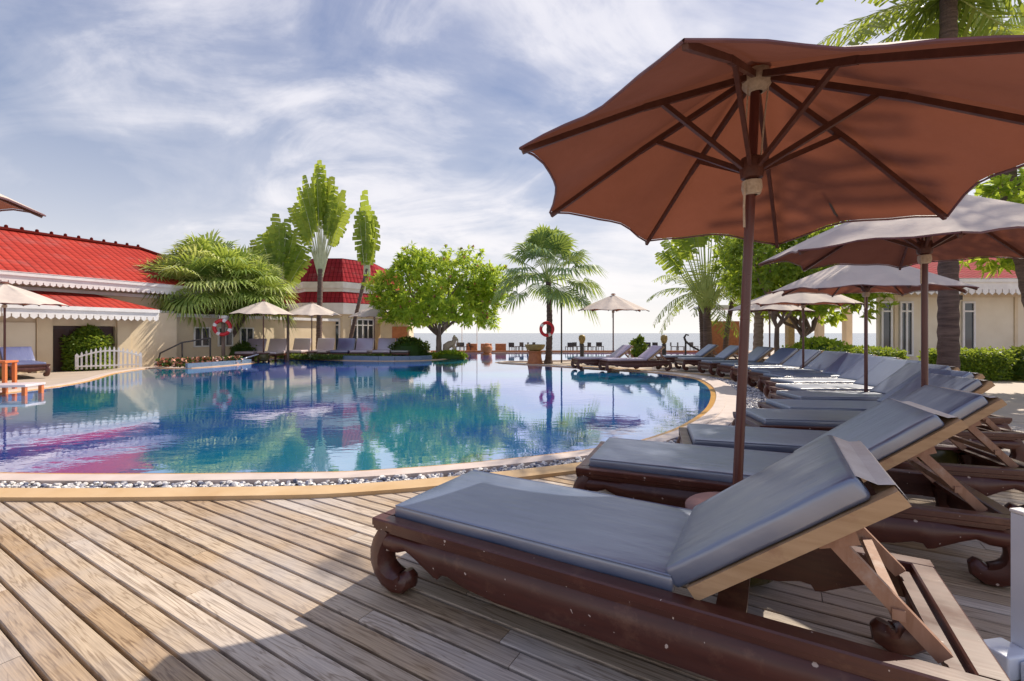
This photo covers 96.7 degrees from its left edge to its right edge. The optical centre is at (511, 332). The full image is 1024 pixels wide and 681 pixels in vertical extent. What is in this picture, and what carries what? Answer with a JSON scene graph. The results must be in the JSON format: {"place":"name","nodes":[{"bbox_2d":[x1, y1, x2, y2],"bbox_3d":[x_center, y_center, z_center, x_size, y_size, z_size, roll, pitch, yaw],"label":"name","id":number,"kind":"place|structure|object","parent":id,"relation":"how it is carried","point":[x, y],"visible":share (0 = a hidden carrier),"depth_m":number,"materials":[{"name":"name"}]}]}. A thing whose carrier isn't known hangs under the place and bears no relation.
{"place":"outdoors","nodes":[
{"label":"outdoors","id":0,"kind":"place"},
{"bbox_2d":[0,352,710,472],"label":"pool water","id":1,"kind":"structure","parent":0,"point":[289,415],"depth_m":6.83,"materials":[{"name":"blue liquid"}]},
{"bbox_2d":[0,382,45,395],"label":"side table","id":2,"kind":"object","parent":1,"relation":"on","point":[24,386],"visible":0.92,"depth_m":9.16,"materials":[{"name":"orange wood"}]},
{"bbox_2d":[0,350,1023,420],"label":"ground","id":3,"kind":"structure","parent":0,"point":[1010,392],"depth_m":12.12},
{"bbox_2d":[0,360,18,388],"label":"side table","id":4,"kind":"object","parent":3,"relation":"on","point":[4,370],"visible":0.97,"depth_m":10.26,"materials":[{"name":"orange paint"}]},
{"bbox_2d":[0,347,50,377],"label":"sun lounger","id":5,"kind":"object","parent":3,"relation":"on","point":[27,362],"visible":0.7,"depth_m":13.02,"materials":[{"name":"grey fabric"}]},
{"bbox_2d":[0,281,68,378],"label":"patio umbrella","id":6,"kind":"object","parent":3,"relation":"on","point":[11,295],"visible":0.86,"depth_m":12.12,"materials":[{"name":"fabric"}]},
{"bbox_2d":[59,323,114,371],"bbox_3d":[-14.546,0.499,15.603,1.422,1.693,1.521,0,0,0],"label":"topiary bush","id":7,"kind":"object","parent":3,"relation":"on","point":[88,337],"visible":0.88,"depth_m":15.23,"materials":[{"name":"green plant"}]},
{"bbox_2d":[75,347,141,369],"bbox_3d":[-13.693,0.825,15.492,1.710,0.750,0.060,0,0,-41],"label":"picket fence","id":8,"kind":"object","parent":3,"relation":"on","point":[77,356],"visible":1,"depth_m":15.42,"materials":[{"name":"white paint"}]},
{"bbox_2d":[0,225,338,373],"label":"villa","id":9,"kind":"object","parent":3,"relation":"on","point":[99,284],"visible":0.74,"depth_m":16.77,"materials":[{"name":"paint"}]},
{"bbox_2d":[53,326,112,370],"bbox_3d":[-14.676,0.510,15.602,0.080,1.480,1.630,0,0,25],"label":"door","id":10,"kind":"structure","parent":9,"relation":"in","point":[58,331],"depth_m":15.02,"materials":[{"name":"brown wood"}]},
{"bbox_2d":[193,327,210,346],"bbox_3d":[-13.230,0.170,19.425,0.057,0.860,0.680,0,0,25],"label":"window","id":11,"kind":"structure","parent":9,"relation":"in","point":[196,331],"depth_m":19.40,"materials":[{"name":"white paint"}]},
{"bbox_2d":[217,327,232,346],"bbox_3d":[-12.800,0.170,20.328,0.057,0.860,0.680,0,0,25],"label":"window","id":12,"kind":"structure","parent":9,"relation":"in","point":[228,338],"depth_m":20.38,"materials":[{"name":"white paint"}]},
{"bbox_2d":[239,327,253,342],"bbox_3d":[-12.370,0.170,21.229,0.057,0.860,0.680,0,0,25],"label":"window","id":13,"kind":"structure","parent":9,"relation":"in","point":[249,334],"depth_m":21.20,"materials":[{"name":"white paint"}]},
{"bbox_2d":[157,337,210,365],"bbox_3d":[-12.860,0.719,17.863,1.761,1.096,0.104,0,0,-40],"label":"handrail","id":14,"kind":"object","parent":3,"relation":"on","point":[209,338],"visible":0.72,"depth_m":17.80,"materials":[{"name":"metal"}]},
{"bbox_2d":[154,355,242,367],"bbox_3d":[-11.561,1.075,16.952,0.534,0.439,2.872,0,0,44],"label":"flower bed","id":15,"kind":"object","parent":3,"relation":"on","point":[172,362],"visible":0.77,"depth_m":16.56,"materials":[{"name":"multicoloured plant"}]},
{"bbox_2d":[104,229,302,340],"bbox_3d":[-13.757,-1.666,20.598,8.214,6.067,5.949,0,0,0],"label":"fan palm clump","id":16,"kind":"object","parent":3,"relation":"on","point":[237,278],"visible":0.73,"depth_m":19.42,"materials":[{"name":"green plant"}]},
{"bbox_2d":[185,359,250,368],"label":"planter wall","id":17,"kind":"structure","parent":3,"relation":"on","point":[202,364],"depth_m":16.73,"materials":[{"name":"blue tile"}]},
{"bbox_2d":[219,315,227,355],"bbox_3d":[-12.050,0.265,19.000,0.240,1.990,0.180,0,0,0],"label":"lifebuoy post","id":18,"kind":"object","parent":3,"relation":"on","point":[223,337],"visible":0.57,"depth_m":18.95,"materials":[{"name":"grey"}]},
{"bbox_2d":[212,319,231,335],"bbox_3d":[-11.999,-0.231,18.850,0.739,0.740,0.152,0,0,-14],"label":"lifebuoy","id":19,"kind":"object","parent":18,"relation":"attached to","point":[218,333],"visible":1,"depth_m":18.80,"materials":[{"name":"red plastic"}]},
{"bbox_2d":[229,340,256,359],"bbox_3d":[-12.622,0.788,21.184,1.935,1.159,1.609,0,0,0],"label":"bush","id":20,"kind":"object","parent":3,"relation":"on","point":[242,346],"visible":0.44,"depth_m":20.78,"materials":[{"name":"green plant"}]},
{"bbox_2d":[234,339,266,360],"bbox_3d":[-11.874,0.759,20.720,0.880,1.003,1.181,0,0,0],"label":"lounge chair","id":21,"kind":"object","parent":3,"relation":"on","point":[258,343],"visible":0.69,"depth_m":21.05,"materials":[{"name":"grey fabric"}]},
{"bbox_2d":[229,300,294,361],"bbox_3d":[-10.663,-0.106,19.519,2.407,2.651,2.405,0,0,-23],"label":"patio umbrella","id":22,"kind":"object","parent":3,"relation":"on","point":[263,307],"visible":0.95,"depth_m":19.10,"materials":[{"name":"fabric"}]},
{"bbox_2d":[256,339,286,360],"bbox_3d":[-10.873,0.759,20.720,0.880,1.003,1.181,0,0,0],"label":"lounge chair","id":23,"kind":"object","parent":3,"relation":"on","point":[277,347],"visible":0.74,"depth_m":21.04,"materials":[{"name":"grey fabric"}]},
{"bbox_2d":[247,213,311,316],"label":"traveller palm","id":24,"kind":"object","parent":3,"relation":"on","point":[288,255],"visible":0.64,"depth_m":23.37,"materials":[{"name":"green plant"}]},
{"bbox_2d":[286,308,289,359],"bbox_3d":[-10.142,0.065,20.600,0.168,2.390,0.160,0,0,0],"label":"post","id":25,"kind":"object","parent":3,"relation":"on","point":[287,354],"visible":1,"depth_m":20.56,"materials":[{"name":"grey"}]},
{"bbox_2d":[0,462,580,503],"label":"border board","id":26,"kind":"object","parent":3,"relation":"on","point":[106,495],"visible":0.47,"depth_m":3.42,"materials":[{"name":"beige stone"}]},
{"bbox_2d":[285,338,310,354],"bbox_3d":[-10.394,0.759,22.120,0.880,1.003,1.181,0,0,0],"label":"lounge chair","id":27,"kind":"object","parent":3,"relation":"on","point":[301,345],"visible":0.67,"depth_m":22.46,"materials":[{"name":"grey fabric"}]},
{"bbox_2d":[280,302,340,359],"bbox_3d":[-9.153,-0.106,20.823,2.407,2.651,2.405,0,0,2],"label":"patio umbrella","id":28,"kind":"object","parent":3,"relation":"on","point":[311,309],"visible":0.94,"depth_m":20.39,"materials":[{"name":"fabric"}]},
{"bbox_2d":[287,160,354,347],"bbox_3d":[-10.040,-3.925,23.982,3.502,10.399,0.811,0,0,-6],"label":"traveller palm","id":29,"kind":"object","parent":3,"relation":"on","point":[321,205],"visible":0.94,"depth_m":23.91,"materials":[{"name":"green plant"}]},
{"bbox_2d":[309,338,334,354],"bbox_3d":[-9.229,0.759,22.120,0.880,1.003,1.181,0,0,0],"label":"lounge chair","id":30,"kind":"object","parent":3,"relation":"on","point":[325,345],"visible":0.67,"depth_m":22.48,"materials":[{"name":"grey fabric"}]},
{"bbox_2d":[258,258,405,349],"bbox_3d":[-14.550,-1.555,30.550,13.400,5.650,9.400,0,0,0],"label":"villa","id":31,"kind":"object","parent":3,"relation":"on","point":[342,279],"visible":0.2,"depth_m":26.35,"materials":[{"name":"red paint"}]},
{"bbox_2d":[324,318,339,349],"bbox_3d":[-10.350,0.145,26.061,1.000,1.950,0.066,0,0,0],"label":"window","id":32,"kind":"structure","parent":31,"relation":"in","point":[337,324],"depth_m":26.07,"materials":[{"name":"white paint"}]},
{"bbox_2d":[351,319,373,349],"bbox_3d":[-8.870,0.145,27.025,0.066,1.950,1.500,0,0,40],"label":"window","id":33,"kind":"structure","parent":31,"relation":"in","point":[364,328],"depth_m":27.08,"materials":[{"name":"white paint"}]},
{"bbox_2d":[329,338,355,354],"bbox_3d":[-8.209,0.759,22.120,0.880,1.003,1.181,0,0,0],"label":"lounge chair","id":34,"kind":"object","parent":3,"relation":"on","point":[346,345],"visible":0.74,"depth_m":22.46,"materials":[{"name":"blue fabric"}]},
{"bbox_2d":[272,352,434,359],"bbox_3d":[-7.996,1.070,21.753,8.568,0.300,3.131,0,0,0],"label":"ground cover","id":35,"kind":"object","parent":3,"relation":"on","point":[318,356],"visible":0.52,"depth_m":20.71,"materials":[{"name":"green plant"}]},
{"bbox_2d":[0,352,715,473],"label":"submerged ledge","id":36,"kind":"object","parent":3,"relation":"on","point":[711,402],"visible":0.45,"depth_m":6.34,"materials":[{"name":"tile"}]},
{"bbox_2d":[349,338,373,353],"bbox_3d":[-7.286,0.759,22.120,0.880,1.003,1.181,0,0,0],"label":"lounge chair","id":37,"kind":"object","parent":3,"relation":"on","point":[364,345],"visible":0.75,"depth_m":22.46,"materials":[{"name":"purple fabric"}]},
{"bbox_2d":[297,355,431,360],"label":"planter wall","id":38,"kind":"structure","parent":3,"relation":"on","point":[389,358],"depth_m":20.09,"materials":[{"name":"blue tile"}]},
{"bbox_2d":[349,190,380,337],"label":"traveller palm","id":39,"kind":"object","parent":3,"relation":"on","point":[365,231],"visible":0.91,"depth_m":23.90,"materials":[{"name":"green plant"}]},
{"bbox_2d":[348,305,387,348],"bbox_3d":[-6.959,-0.106,23.021,2.407,2.651,2.405,0,0,-12],"label":"patio umbrella","id":40,"kind":"object","parent":3,"relation":"on","point":[369,312],"visible":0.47,"depth_m":22.39,"materials":[{"name":"fabric"}]},
{"bbox_2d":[0,352,749,485],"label":"pool coping","id":41,"kind":"object","parent":3,"relation":"on","point":[715,410],"visible":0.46,"depth_m":3.91,"materials":[{"name":"stone"}]},
{"bbox_2d":[371,338,395,354],"bbox_3d":[-6.217,0.759,22.120,0.880,1.003,1.181,0,0,0],"label":"lounge chair","id":42,"kind":"object","parent":3,"relation":"on","point":[383,345],"visible":0.69,"depth_m":22.48,"materials":[{"name":"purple fabric"}]},
{"bbox_2d":[0,377,767,487],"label":"gravel","id":43,"kind":"structure","parent":3,"relation":"on","point":[754,397],"depth_m":3.71,"materials":[{"name":"grey gravel"}]},
{"bbox_2d":[375,317,413,341],"bbox_3d":[-6.950,-0.105,27.600,2.300,2.750,2.000,0,0,0],"label":"garden gatehouse","id":44,"kind":"object","parent":3,"relation":"on","point":[389,330],"visible":0.25,"depth_m":27.00,"materials":[{"name":"paint"}]},
{"bbox_2d":[392,327,406,341],"bbox_3d":[-6.650,0.420,26.974,0.900,1.600,0.048,0,0,0],"label":"door","id":45,"kind":"structure","parent":44,"relation":"in","point":[398,332],"depth_m":26.95,"materials":[{"name":"wood"}]},
{"bbox_2d":[390,338,411,355],"bbox_3d":[-5.343,0.759,22.120,0.880,1.003,1.181,0,0,0],"label":"lounge chair","id":46,"kind":"object","parent":3,"relation":"on","point":[400,352],"visible":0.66,"depth_m":21.55,"materials":[{"name":"black fabric"}]},
{"bbox_2d":[388,336,430,355],"bbox_3d":[-5.111,0.756,22.600,2.202,1.379,1.584,0,0,0],"label":"bush","id":47,"kind":"object","parent":3,"relation":"on","point":[414,346],"visible":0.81,"depth_m":22.23,"materials":[{"name":"green plant"}]},
{"bbox_2d":[361,241,515,358],"bbox_3d":[-3.579,-1.647,22.636,7.778,5.843,6.035,0,0,0],"label":"flowering tree","id":48,"kind":"object","parent":3,"relation":"on","point":[421,304],"visible":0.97,"depth_m":21.03,"materials":[{"name":"green plant"}]},
{"bbox_2d":[432,349,467,358],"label":"bush","id":49,"kind":"object","parent":3,"relation":"on","point":[449,354],"visible":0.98,"depth_m":21.80,"materials":[{"name":"green plant"}]},
{"bbox_2d":[442,335,460,351],"bbox_3d":[-3.032,0.673,22.618,0.900,1.152,0.468,0,0,0],"label":"stone statue","id":50,"kind":"object","parent":3,"relation":"on","point":[448,345],"visible":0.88,"depth_m":22.47,"materials":[{"name":"stone"}]},
{"bbox_2d":[466,344,505,349],"bbox_3d":[-1.692,0.980,29.950,2.600,0.560,0.500,0,0,0],"label":"planter box","id":51,"kind":"object","parent":3,"relation":"on","point":[497,346],"visible":0.55,"depth_m":29.70,"materials":[{"name":"ceramic"}]},
{"bbox_2d":[481,343,492,354],"bbox_3d":[-1.429,0.918,26.000,0.650,0.683,0.640,0,0,0],"label":"urn","id":52,"kind":"object","parent":3,"relation":"on","point":[486,348],"visible":0.9,"depth_m":25.79,"materials":[{"name":"ceramic"}]},
{"bbox_2d":[0,420,1023,680],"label":"wood deck","id":53,"kind":"structure","parent":3,"relation":"on","point":[244,590],"depth_m":2.04,"materials":[{"name":"brown wood"}]},
{"bbox_2d":[0,194,45,217],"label":"patio umbrella","id":54,"kind":"object","parent":53,"relation":"on","point":[7,204],"visible":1,"depth_m":3.53,"materials":[{"name":"fabric"}]},
{"bbox_2d":[370,435,1010,680],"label":"sun lounger","id":55,"kind":"object","parent":53,"relation":"on","point":[613,569],"visible":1,"depth_m":1.59,"materials":[{"name":"grey fabric"}]},
{"bbox_2d":[519,35,1023,586],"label":"patio umbrella","id":56,"kind":"object","parent":53,"relation":"on","point":[767,141],"visible":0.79,"depth_m":2.26,"materials":[{"name":"brown fabric"}]},
{"bbox_2d":[573,398,1010,587],"bbox_3d":[1.559,0.814,2.884,2.226,0.812,0.804,0,0,23],"label":"sun lounger","id":57,"kind":"object","parent":53,"relation":"on","point":[889,433],"visible":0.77,"depth_m":2.63,"materials":[{"name":"grey fabric"}]},
{"bbox_2d":[763,356,901,397],"bbox_3d":[5.701,0.814,7.967,2.226,0.812,0.804,0,0,-2],"label":"sun lounger","id":58,"kind":"object","parent":53,"relation":"on","point":[853,373],"visible":0.34,"depth_m":7.98,"materials":[{"name":"grey fabric"}]},
{"bbox_2d":[768,358,928,398],"bbox_3d":[5.265,0.814,7.030,2.226,0.812,0.804,0,0,0],"label":"sun lounger","id":59,"kind":"object","parent":53,"relation":"on","point":[882,370],"visible":0.33,"depth_m":7.02,"materials":[{"name":"grey fabric"}]},
{"bbox_2d":[676,385,1023,508],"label":"sun lounger","id":60,"kind":"object","parent":53,"relation":"on","point":[988,467],"visible":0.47,"depth_m":3.23,"materials":[{"name":"grey fabric"}]},
{"bbox_2d":[768,362,959,400],"bbox_3d":[4.744,0.814,6.086,2.226,0.812,0.804,0,0,5],"label":"sun lounger","id":61,"kind":"object","parent":53,"relation":"on","point":[895,379],"visible":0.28,"depth_m":6.11,"materials":[{"name":"grey fabric"}]},
{"bbox_2d":[771,264,978,391],"bbox_3d":[4.894,0.042,6.319,2.139,2.357,2.138,0,0,-6],"label":"patio umbrella","id":62,"kind":"object","parent":53,"relation":"on","point":[864,281],"visible":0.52,"depth_m":6.00,"materials":[{"name":"fabric"}]},
{"bbox_2d":[731,373,1023,461],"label":"sun lounger","id":63,"kind":"object","parent":53,"relation":"on","point":[829,420],"visible":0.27,"depth_m":4.28,"materials":[{"name":"grey fabric"}]},
{"bbox_2d":[757,368,1011,449],"bbox_3d":[4.108,0.814,5.198,2.226,0.812,0.804,0,0,8],"label":"sun lounger","id":64,"kind":"object","parent":53,"relation":"on","point":[997,420],"visible":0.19,"depth_m":5.18,"materials":[{"name":"grey fabric"}]},
{"bbox_2d":[758,194,1023,463],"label":"patio umbrella","id":65,"kind":"object","parent":53,"relation":"on","point":[972,227],"visible":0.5,"depth_m":3.73,"materials":[{"name":"beige fabric"}]},
{"bbox_2d":[984,507,1023,680],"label":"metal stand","id":66,"kind":"object","parent":53,"relation":"on","point":[1009,656],"visible":0.79,"depth_m":1.65,"materials":[{"name":"metal"}]},
{"bbox_2d":[525,344,544,363],"bbox_3d":[0.920,0.860,18.200,0.840,0.800,0.827,0,0,0],"label":"pedestal bowl","id":67,"kind":"object","parent":3,"relation":"on","point":[534,352],"visible":0.87,"depth_m":17.96,"materials":[{"name":"ceramic"}]},
{"bbox_2d":[489,223,606,363],"bbox_3d":[1.529,-1.627,18.855,5.068,5.812,4.824,0,0,0],"label":"fan palm","id":68,"kind":"object","parent":3,"relation":"on","point":[543,242],"visible":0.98,"depth_m":18.17,"materials":[{"name":"green plant"}]},
{"bbox_2d":[539,321,553,336],"bbox_3d":[1.420,-0.160,18.500,0.649,0.649,0.134,0,0,-14],"label":"lifebuoy","id":69,"kind":"object","parent":68,"relation":"hanging from","point":[541,330],"visible":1,"depth_m":18.45,"materials":[{"name":"red plastic"}]},
{"bbox_2d":[431,350,698,351],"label":"sea wall","id":70,"kind":"structure","parent":3,"relation":"on","point":[566,350],"depth_m":29.13,"materials":[{"name":"concrete"}]},
{"bbox_2d":[579,335,584,356],"bbox_3d":[3.000,0.665,19.500,0.300,1.190,0.300,0,0,0],"label":"garden torch","id":71,"kind":"object","parent":3,"relation":"on","point":[581,339],"visible":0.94,"depth_m":19.42,"materials":[{"name":"metal"}]},
{"bbox_2d":[578,293,648,355],"bbox_3d":[3.774,-0.130,17.023,2.451,2.700,2.450,0,0,-3],"label":"patio umbrella","id":72,"kind":"object","parent":3,"relation":"on","point":[612,302],"visible":0.77,"depth_m":16.48,"materials":[{"name":"fabric"}]},
{"bbox_2d":[509,362,736,424],"bbox_3d":[3.220,1.243,12.750,4.243,0.054,13.273,0,0,-12],"label":"coping apron","id":73,"kind":"object","parent":3,"relation":"on","point":[724,416],"visible":0.52,"depth_m":7.96,"materials":[{"name":"stone"}]},
{"bbox_2d":[571,345,638,369],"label":"sun lounger","id":74,"kind":"object","parent":73,"relation":"on","point":[620,351],"visible":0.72,"depth_m":15.26,"materials":[{"name":"grey fabric"}]},
{"bbox_2d":[598,345,671,371],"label":"sun lounger","id":75,"kind":"object","parent":3,"relation":"on","point":[644,359],"visible":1,"depth_m":14.47,"materials":[{"name":"grey fabric"}]},
{"bbox_2d":[629,334,648,357],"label":"potted plant","id":76,"kind":"object","parent":3,"relation":"on","point":[639,344],"visible":0.63,"depth_m":19.06,"materials":[{"name":"green plant"}]},
{"bbox_2d":[567,365,757,388],"bbox_3d":[4.448,1.260,11.745,3.608,0.020,12.492,0,0,-5],"label":"paving band","id":77,"kind":"object","parent":3,"relation":"on","point":[668,371],"visible":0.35,"depth_m":14.78,"materials":[{"name":"stone"}]},
{"bbox_2d":[660,335,667,354],"bbox_3d":[6.514,0.665,19.500,0.300,1.190,0.300,0,0,0],"label":"garden torch","id":78,"kind":"object","parent":3,"relation":"on","point":[664,338],"visible":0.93,"depth_m":19.42,"materials":[{"name":"metal"}]},
{"bbox_2d":[658,344,718,366],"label":"sun lounger","id":79,"kind":"object","parent":3,"relation":"on","point":[705,351],"visible":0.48,"depth_m":16.23,"materials":[{"name":"fabric"}]},
{"bbox_2d":[654,233,741,355],"bbox_3d":[9.295,-2.851,21.985,5.210,8.263,0.889,0,0,-9],"label":"traveller palm","id":80,"kind":"object","parent":3,"relation":"on","point":[683,251],"visible":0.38,"depth_m":21.85,"materials":[{"name":"green plant"}]},
{"bbox_2d":[647,252,753,349],"bbox_3d":[9.535,-1.690,22.848,5.185,5.929,5.289,0,0,0],"label":"coconut palm","id":81,"kind":"object","parent":3,"relation":"on","point":[689,294],"visible":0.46,"depth_m":22.66,"materials":[{"name":"green plant"}]},
{"bbox_2d":[674,345,738,370],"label":"sun lounger","id":82,"kind":"object","parent":3,"relation":"on","point":[728,352],"visible":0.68,"depth_m":14.78,"materials":[{"name":"grey fabric"}]},
{"bbox_2d":[679,242,772,350],"bbox_3d":[11.662,-1.742,23.271,4.727,6.046,5.378,0,0,-39],"label":"coconut palm","id":83,"kind":"object","parent":3,"relation":"on","point":[726,339],"visible":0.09,"depth_m":23.21,"materials":[{"name":"green plant"}]},
{"bbox_2d":[697,346,774,374],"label":"sun lounger","id":84,"kind":"object","parent":3,"relation":"on","point":[758,354],"visible":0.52,"depth_m":13.32,"materials":[{"name":"grey fabric"}]},
{"bbox_2d":[718,234,766,360],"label":"coconut palm","id":85,"kind":"object","parent":3,"relation":"on","point":[758,331],"visible":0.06,"depth_m":17.67,"materials":[{"name":"green plant"}]},
{"bbox_2d":[716,348,799,377],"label":"sun lounger","id":86,"kind":"object","parent":3,"relation":"on","point":[780,356],"visible":0.4,"depth_m":12.22,"materials":[{"name":"grey fabric"}]},
{"bbox_2d":[728,292,814,354],"bbox_3d":[7.690,-0.007,13.619,2.228,2.455,2.227,0,0,-18],"label":"patio umbrella","id":87,"kind":"object","parent":3,"relation":"on","point":[777,308],"visible":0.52,"depth_m":12.95,"materials":[{"name":"fabric"}]},
{"bbox_2d":[694,305,851,354],"bbox_3d":[15.400,-0.155,26.750,8.600,2.850,2.100,0,0,0],"label":"beach hut","id":88,"kind":"object","parent":3,"relation":"on","point":[717,338],"visible":0.26,"depth_m":26.00,"materials":[{"name":"paint"}]},
{"bbox_2d":[712,228,834,352],"bbox_3d":[9.273,-1.407,15.860,4.207,5.361,3.984,0,0,0],"label":"leafy tree","id":89,"kind":"object","parent":3,"relation":"on","point":[768,277],"visible":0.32,"depth_m":15.14,"materials":[{"name":"green plant"}]},
{"bbox_2d":[730,349,822,382],"bbox_3d":[6.608,0.814,11.171,2.226,0.812,0.804,0,0,-5],"label":"sun lounger","id":90,"kind":"object","parent":3,"relation":"on","point":[794,361],"visible":0.44,"depth_m":11.08,"materials":[{"name":"grey fabric"}]},
{"bbox_2d":[747,351,849,386],"bbox_3d":[6.448,0.814,10.071,2.226,0.812,0.804,0,0,-5],"label":"sun lounger","id":91,"kind":"object","parent":3,"relation":"on","point":[822,361],"visible":0.35,"depth_m":10.07,"materials":[{"name":"grey fabric"}]},
{"bbox_2d":[751,291,863,368],"bbox_3d":[6.718,-0.007,10.521,2.228,2.455,2.227,0,0,5],"label":"patio umbrella","id":92,"kind":"object","parent":3,"relation":"on","point":[802,300],"visible":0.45,"depth_m":10.01,"materials":[{"name":"fabric"}]},
{"bbox_2d":[709,220,910,339],"bbox_3d":[10.971,-1.764,17.278,6.905,6.079,5.425,0,0,0],"label":"leafy tree","id":93,"kind":"object","parent":3,"relation":"on","point":[821,311],"visible":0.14,"depth_m":16.88,"materials":[{"name":"green plant"}]},
{"bbox_2d":[757,353,877,391],"bbox_3d":[6.136,0.814,9.003,2.226,0.812,0.804,0,0,-4],"label":"sun lounger","id":94,"kind":"object","parent":3,"relation":"on","point":[841,365],"visible":0.33,"depth_m":9.03,"materials":[{"name":"grey fabric"}]},
{"bbox_2d":[782,336,863,351],"bbox_3d":[9.903,0.732,14.589,2.539,1.318,1.995,0,0,0],"label":"bush","id":95,"kind":"object","parent":3,"relation":"on","point":[819,343],"visible":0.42,"depth_m":14.24,"materials":[{"name":"green plant"}]},
{"bbox_2d":[848,345,909,359],"bbox_3d":[9.748,0.825,12.100,1.097,1.040,1.114,0,0,6],"label":"hedge","id":96,"kind":"object","parent":3,"relation":"on","point":[887,352],"visible":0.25,"depth_m":11.77,"materials":[{"name":"green plant"}]},
{"bbox_2d":[816,0,1023,368],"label":"coconut palm","id":97,"kind":"object","parent":3,"relation":"on","point":[947,16],"visible":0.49,"depth_m":8.25,"materials":[{"name":"green plant"}]},
{"bbox_2d":[876,258,1023,360],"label":"villa","id":98,"kind":"object","parent":3,"relation":"on","point":[991,309],"visible":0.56,"depth_m":17.00,"materials":[{"name":"paint"}]},
{"bbox_2d":[880,301,892,349],"bbox_3d":[13.960,-0.155,16.961,0.420,2.050,0.066,0,0,0],"label":"window","id":99,"kind":"structure","parent":98,"relation":"in","point":[886,320],"depth_m":16.95,"materials":[{"name":"white paint"}]},
{"bbox_2d":[899,301,913,355],"bbox_3d":[14.700,-0.155,16.961,0.500,2.050,0.066,0,0,0],"label":"window","id":100,"kind":"structure","parent":98,"relation":"in","point":[906,308],"depth_m":16.95,"materials":[{"name":"white paint"}]},
{"bbox_2d":[961,301,975,351],"bbox_3d":[17.020,-0.155,16.961,0.480,2.050,0.066,0,0,0],"label":"window","id":101,"kind":"structure","parent":98,"relation":"in","point":[968,307],"depth_m":16.97,"materials":[{"name":"white paint"}]},
{"bbox_2d":[899,0,1023,306],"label":"traveller palm","id":102,"kind":"object","parent":3,"relation":"on","point":[1018,263],"visible":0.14,"depth_m":9.42,"materials":[{"name":"green plant"}]},
{"bbox_2d":[916,346,1015,380],"bbox_3d":[12.288,0.839,12.394,1.939,1.014,1.129,0,0,6],"label":"hedge","id":103,"kind":"object","parent":3,"relation":"on","point":[988,365],"visible":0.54,"depth_m":11.98,"materials":[{"name":"green plant"}]},
{"bbox_2d":[959,167,1023,278],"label":"leafy tree","id":104,"kind":"object","parent":3,"relation":"on","point":[1008,189],"visible":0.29,"depth_m":9.20,"materials":[{"name":"green plant"}]},
{"bbox_2d":[1002,345,1023,380],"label":"bush","id":105,"kind":"object","parent":3,"relation":"on","point":[1018,369],"visible":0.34,"depth_m":12.03,"materials":[{"name":"green plant"}]},
{"bbox_2d":[0,0,1023,332],"label":"sky","id":106,"kind":"structure","parent":0,"point":[150,124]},
{"bbox_2d":[414,333,875,349],"bbox_3d":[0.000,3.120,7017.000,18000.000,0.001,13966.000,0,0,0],"label":"sea","id":107,"kind":"structure","parent":0,"point":[605,339],"depth_m":218.47,"materials":[{"name":"liquid"}]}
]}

